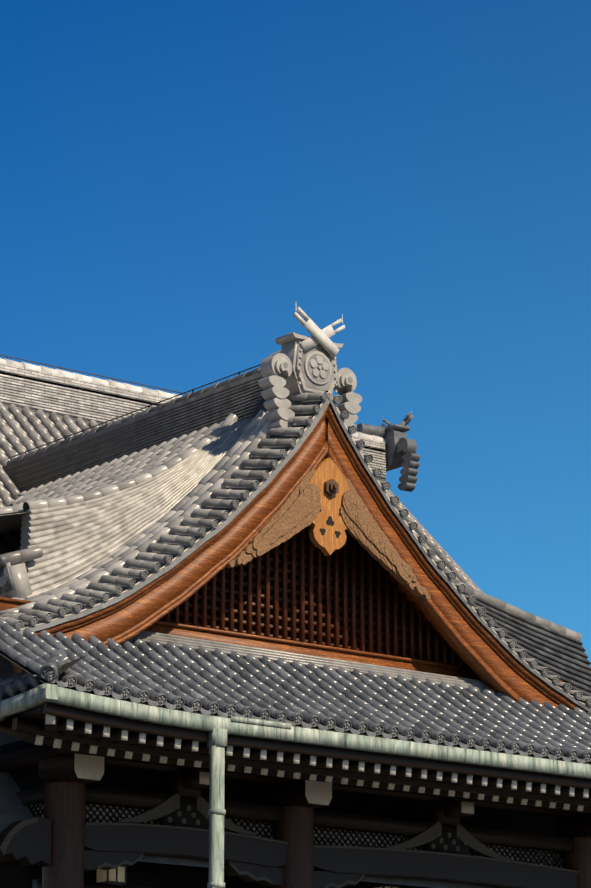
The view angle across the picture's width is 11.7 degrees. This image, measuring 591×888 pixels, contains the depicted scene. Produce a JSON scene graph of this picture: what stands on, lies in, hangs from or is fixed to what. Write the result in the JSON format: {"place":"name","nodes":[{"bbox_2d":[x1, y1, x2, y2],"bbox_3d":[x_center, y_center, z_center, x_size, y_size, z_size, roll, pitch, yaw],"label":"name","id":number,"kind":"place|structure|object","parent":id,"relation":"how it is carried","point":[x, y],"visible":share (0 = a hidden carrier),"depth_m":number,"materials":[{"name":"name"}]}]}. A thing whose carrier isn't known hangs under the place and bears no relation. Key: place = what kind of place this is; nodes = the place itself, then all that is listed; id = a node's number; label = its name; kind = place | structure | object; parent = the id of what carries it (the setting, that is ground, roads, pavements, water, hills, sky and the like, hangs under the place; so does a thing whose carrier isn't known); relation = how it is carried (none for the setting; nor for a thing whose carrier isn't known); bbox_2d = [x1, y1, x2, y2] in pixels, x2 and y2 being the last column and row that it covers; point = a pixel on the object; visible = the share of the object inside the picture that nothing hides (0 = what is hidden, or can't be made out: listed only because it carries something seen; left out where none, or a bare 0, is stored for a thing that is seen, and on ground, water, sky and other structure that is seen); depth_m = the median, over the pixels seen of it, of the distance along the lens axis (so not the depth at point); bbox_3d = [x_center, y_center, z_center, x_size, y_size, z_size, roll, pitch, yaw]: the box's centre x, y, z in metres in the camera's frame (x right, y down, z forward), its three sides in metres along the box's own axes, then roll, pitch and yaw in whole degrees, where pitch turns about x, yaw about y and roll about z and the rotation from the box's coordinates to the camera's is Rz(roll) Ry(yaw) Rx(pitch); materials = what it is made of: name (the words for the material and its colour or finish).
{"place":"outdoors","nodes":[
{"label":"outdoors","id":0,"kind":"place"},
{"bbox_2d":[0,566,11,593],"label":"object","id":1,"kind":"object","parent":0,"point":[7,587],"visible":0.7,"depth_m":43.05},
{"bbox_2d":[24,393,329,627],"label":"roof tiles","id":2,"kind":"object","parent":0,"point":[219,520],"visible":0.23,"depth_m":44.51,"materials":[{"name":"grey ceramic"}]},
{"bbox_2d":[0,410,271,611],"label":"roof ridge","id":3,"kind":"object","parent":2,"relation":"on","point":[240,450],"visible":0.71,"depth_m":44.52,"materials":[{"name":"silver tile"}]},
{"bbox_2d":[20,417,253,598],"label":"minoko fan courses","id":4,"kind":"object","parent":2,"relation":"on","point":[73,541],"visible":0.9,"depth_m":44.65,"materials":[{"name":"tile"}]},
{"bbox_2d":[0,562,31,599],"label":"ridge end tile","id":5,"kind":"object","parent":4,"relation":"attached to","point":[20,582],"visible":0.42,"depth_m":43.01,"materials":[{"name":"grey ceramic"}]},
{"bbox_2d":[0,546,42,566],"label":"oni cover tiles","id":6,"kind":"object","parent":5,"relation":"on","point":[22,555],"visible":0.96,"depth_m":43.22,"materials":[{"name":"grey ceramic"}]},
{"bbox_2d":[0,555,6,566],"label":"oni caps","id":7,"kind":"object","parent":6,"relation":"attached to","point":[4,560],"visible":0.58,"depth_m":42.98,"materials":[{"name":"grey ceramic"}]},
{"bbox_2d":[0,597,562,681],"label":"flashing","id":8,"kind":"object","parent":2,"relation":"on","point":[197,632],"depth_m":45.35,"materials":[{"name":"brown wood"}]},
{"bbox_2d":[0,392,590,706],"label":"gable edge tiles","id":9,"kind":"object","parent":2,"relation":"on","point":[82,596],"visible":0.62,"depth_m":44.15,"materials":[{"name":"grey ceramic"}]},
{"bbox_2d":[13,392,590,706],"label":"verge caps","id":10,"kind":"object","parent":2,"relation":"on","point":[392,502],"visible":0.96,"depth_m":45.89,"materials":[{"name":"grey ceramic"}]},
{"bbox_2d":[16,394,590,704],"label":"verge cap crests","id":11,"kind":"object","parent":2,"relation":"on","point":[235,505],"visible":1,"depth_m":45.60,"materials":[{"name":"tile"}]},
{"bbox_2d":[18,393,590,710],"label":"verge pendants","id":12,"kind":"object","parent":2,"relation":"attached to","point":[232,516],"visible":0.96,"depth_m":45.09,"materials":[{"name":"tile"}]},
{"bbox_2d":[258,332,361,436],"bbox_3d":[0.019,-0.814,46.561,1.900,1.680,1.228,11,-19,-36],"label":"ridge-end ornament","id":13,"kind":"object","parent":2,"relation":"on","point":[279,383],"visible":0.79,"depth_m":46.05,"materials":[{"name":"grey ceramic"}]},
{"bbox_2d":[293,304,345,357],"bbox_3d":[0.381,-1.808,46.347,1.096,0.790,0.124,11,-19,-36],"label":"crossed roof finial","id":14,"kind":"object","parent":13,"relation":"on","point":[320,336],"visible":1,"depth_m":46.25,"materials":[{"name":"grey ceramic"}]},
{"bbox_2d":[460,591,590,696],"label":"minoko fan courses","id":15,"kind":"object","parent":2,"relation":"on","point":[563,657],"visible":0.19,"depth_m":50.11,"materials":[{"name":"tile"}]},
{"bbox_2d":[0,0,590,665],"label":"sky","id":16,"kind":"structure","parent":0,"point":[177,177],"materials":[{"name":"blue"}]},
{"bbox_2d":[162,530,464,666],"bbox_3d":[-0.092,1.470,46.097,11.400,4.169,0.001,11,-19,-36],"label":"wooden lattice","id":17,"kind":"object","parent":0,"point":[306,599],"visible":0.02,"depth_m":46.18,"materials":[{"name":"brown wood"}]},
{"bbox_2d":[42,782,590,887],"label":"columns","id":18,"kind":"structure","parent":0,"point":[64,807],"depth_m":41.71,"materials":[{"name":"brown wood"}]},
{"bbox_2d":[0,745,590,887],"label":"beams","id":19,"kind":"structure","parent":18,"relation":"on","point":[29,844],"depth_m":43.91,"materials":[{"name":"brown wood"}]},
{"bbox_2d":[74,754,473,813],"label":"beam ends","id":20,"kind":"object","parent":19,"relation":"attached to","point":[90,767],"visible":0.98,"depth_m":42.73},
{"bbox_2d":[0,792,577,887],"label":"struts","id":21,"kind":"object","parent":19,"relation":"attached to","point":[171,804],"visible":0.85,"depth_m":43.59,"materials":[{"name":"grey wood"}]},
{"bbox_2d":[0,714,590,811],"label":"rafters","id":22,"kind":"object","parent":19,"relation":"on","point":[60,725],"visible":0.5,"depth_m":41.79,"materials":[{"name":"brown wood"}]},
{"bbox_2d":[35,714,588,810],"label":"rafter ends","id":23,"kind":"object","parent":22,"relation":"attached to","point":[49,719],"visible":0.6,"depth_m":42.00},
{"bbox_2d":[28,803,564,867],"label":"lattice panels","id":24,"kind":"object","parent":19,"relation":"attached to","point":[315,832],"visible":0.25,"depth_m":44.96,"materials":[{"name":"brown wood"}]},
{"bbox_2d":[283,347,352,390],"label":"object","id":25,"kind":"object","parent":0,"point":[311,384],"visible":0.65,"depth_m":46.18,"materials":[{"name":"grey ceramic"}]},
{"bbox_2d":[451,579,581,640],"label":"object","id":26,"kind":"object","parent":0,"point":[524,614],"visible":0.29,"depth_m":50.30,"materials":[{"name":"tile"}]},
{"label":"ground","id":27,"kind":"structure","parent":0,"visible":0},
{"bbox_2d":[207,728,226,887],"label":"copper downpipe","id":28,"kind":"object","parent":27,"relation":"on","point":[217,741],"visible":0.96,"depth_m":40.16,"materials":[{"name":"green metal"}]},
{"bbox_2d":[0,740,561,887],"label":"wall","id":29,"kind":"structure","parent":27,"relation":"on","point":[14,874],"depth_m":44.49,"materials":[{"name":"black wood"}]},
{"bbox_2d":[97,866,399,887],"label":"lantern frame","id":30,"kind":"object","parent":29,"relation":"in","point":[116,882],"visible":0.48,"depth_m":42.70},
{"bbox_2d":[97,866,395,887],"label":"paper lantern","id":31,"kind":"object","parent":30,"relation":"in","point":[101,875],"visible":0.41,"depth_m":42.68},
{"bbox_2d":[0,415,562,887],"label":"roof sheathing","id":32,"kind":"object","parent":29,"relation":"on","point":[12,809],"depth_m":43.19,"materials":[{"name":"tile"}]},
{"bbox_2d":[0,363,385,481],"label":"roof ridge courses","id":33,"kind":"object","parent":32,"relation":"on","point":[47,394],"visible":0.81,"depth_m":56.78,"materials":[{"name":"tile"}]},
{"bbox_2d":[0,358,385,443],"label":"roof ridge cap","id":34,"kind":"object","parent":33,"relation":"on","point":[113,383],"visible":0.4,"depth_m":57.38,"materials":[{"name":"tile"}]},
{"bbox_2d":[0,354,358,429],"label":"roof conductor","id":35,"kind":"object","parent":34,"relation":"on","point":[61,368],"visible":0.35,"depth_m":57.32,"materials":[{"name":"metal"}]},
{"bbox_2d":[356,423,419,491],"bbox_3d":[1.779,0.334,61.614,1.081,1.478,1.672,11,-19,-36],"label":"ridge-end ornament","id":36,"kind":"object","parent":34,"relation":"attached to","point":[400,449],"visible":0.71,"depth_m":61.43,"materials":[{"name":"grey ceramic"}]},
{"bbox_2d":[381,408,412,435],"bbox_3d":[2.188,-0.352,62.129,0.109,0.695,0.964,11,-19,-36],"label":"roof finial","id":37,"kind":"object","parent":36,"relation":"on","point":[405,422],"visible":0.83,"depth_m":61.96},
{"bbox_2d":[0,402,477,589],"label":"roof tiles","id":38,"kind":"object","parent":32,"relation":"on","point":[3,540],"depth_m":54.85,"materials":[{"name":"grey ceramic"}]},
{"bbox_2d":[0,513,26,534],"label":"gable roof sheathing","id":39,"kind":"object","parent":38,"relation":"on","point":[9,523],"depth_m":45.35,"materials":[{"name":"black"}]},
{"bbox_2d":[0,421,222,515],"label":"gable roof cover tiles","id":40,"kind":"object","parent":39,"relation":"on","point":[124,468],"visible":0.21,"depth_m":48.61,"materials":[{"name":"grey ceramic"}]},
{"bbox_2d":[22,413,237,510],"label":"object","id":41,"kind":"object","parent":39,"relation":"on","point":[231,418],"visible":0.85,"depth_m":45.59,"materials":[{"name":"silver tile"}]},
{"bbox_2d":[2,372,290,491],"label":"ridge flat courses","id":42,"kind":"object","parent":38,"relation":"on","point":[242,399],"visible":0.27,"depth_m":49.62,"materials":[{"name":"tile"}]},
{"bbox_2d":[7,367,260,464],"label":"ridge cap tiles","id":43,"kind":"object","parent":42,"relation":"on","point":[152,409],"visible":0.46,"depth_m":50.01,"materials":[{"name":"grey ceramic"}]},
{"bbox_2d":[8,364,260,458],"bbox_3d":[-2.644,-0.581,50.028,0.028,0.105,8.950,11,-19,-36],"label":"ridge conductor","id":44,"kind":"object","parent":43,"relation":"on","point":[148,406],"visible":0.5,"depth_m":50.12,"materials":[{"name":"metal"}]},
{"bbox_2d":[5,703,590,813],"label":"eaves boards","id":45,"kind":"object","parent":29,"relation":"on","point":[26,723],"visible":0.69,"depth_m":42.00,"materials":[{"name":"brown wood"}]},
{"bbox_2d":[0,683,590,779],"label":"copper gutter","id":46,"kind":"object","parent":45,"relation":"attached to","point":[34,698],"visible":0.88,"depth_m":41.08,"materials":[{"name":"green metal"}]},
{"bbox_2d":[0,647,590,764],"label":"roof sheathing","id":47,"kind":"object","parent":45,"relation":"on","point":[66,666],"depth_m":40.16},
{"bbox_2d":[0,667,589,759],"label":"eave tile caps","id":48,"kind":"object","parent":47,"relation":"on","point":[298,721],"visible":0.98,"depth_m":41.27,"materials":[{"name":"tile"}]},
{"bbox_2d":[0,663,590,761],"bbox_3d":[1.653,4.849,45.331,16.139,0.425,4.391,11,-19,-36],"label":"eave tiles","id":49,"kind":"object","parent":47,"relation":"on","point":[12,687],"visible":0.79,"depth_m":41.27,"materials":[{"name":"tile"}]},
{"bbox_2d":[0,617,590,758],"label":"roof tiles","id":50,"kind":"object","parent":49,"relation":"on","point":[339,695],"visible":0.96,"depth_m":43.19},
{"bbox_2d":[0,610,590,706],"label":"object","id":51,"kind":"object","parent":50,"relation":"on","point":[242,650],"visible":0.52,"depth_m":44.83,"materials":[{"name":"tile"}]},
{"bbox_2d":[57,680,584,763],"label":"roof eave pendants","id":52,"kind":"object","parent":49,"relation":"attached to","point":[341,730],"visible":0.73,"depth_m":41.71,"materials":[{"name":"tile"}]},
{"bbox_2d":[12,390,586,713],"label":"gable barge boards","id":53,"kind":"object","parent":47,"relation":"on","point":[491,661],"visible":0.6,"depth_m":45.77,"materials":[{"name":"brown wood"}]},
{"bbox_2d":[20,390,590,708],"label":"gable verge mortar","id":54,"kind":"object","parent":53,"relation":"attached to","point":[290,449],"visible":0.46,"depth_m":46.01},
{"bbox_2d":[226,470,430,600],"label":"gable carvings","id":55,"kind":"object","parent":53,"relation":"attached to","point":[298,510],"visible":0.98,"depth_m":45.32,"materials":[{"name":"brown wood"}]},
{"bbox_2d":[309,457,349,555],"bbox_3d":[0.504,0.987,45.435,0.918,1.581,0.120,11,-19,-36],"label":"gable pendant","id":56,"kind":"object","parent":53,"relation":"attached to","point":[328,542],"visible":0.62,"depth_m":45.37,"materials":[{"name":"brown wood"}]},
{"bbox_2d":[319,509,340,537],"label":"carved cutouts","id":57,"kind":"object","parent":56,"relation":"in","point":[329,521],"visible":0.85,"depth_m":45.33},
{"bbox_2d":[324,479,338,496],"bbox_3d":[0.594,0.677,45.400,0.242,0.280,0.170,11,-19,-36],"label":"wooden boss","id":58,"kind":"object","parent":56,"relation":"attached to","point":[331,487],"visible":1,"depth_m":45.37,"materials":[{"name":"brown wood"}]},
{"bbox_2d":[374,559,467,666],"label":"gable verge soffit","id":59,"kind":"structure","parent":47,"relation":"on","point":[392,579],"depth_m":47.32,"materials":[{"name":"brown wood"}]},
{"bbox_2d":[159,525,468,666],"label":"gable lattice slats","id":60,"kind":"object","parent":59,"relation":"attached to","point":[318,602],"visible":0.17,"depth_m":46.09,"materials":[{"name":"brown wood"}]},
{"bbox_2d":[160,526,463,665],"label":"gable lattice rails","id":61,"kind":"object","parent":60,"relation":"attached to","point":[306,602],"visible":0.15,"depth_m":46.07,"materials":[{"name":"brown wood"}]}
]}

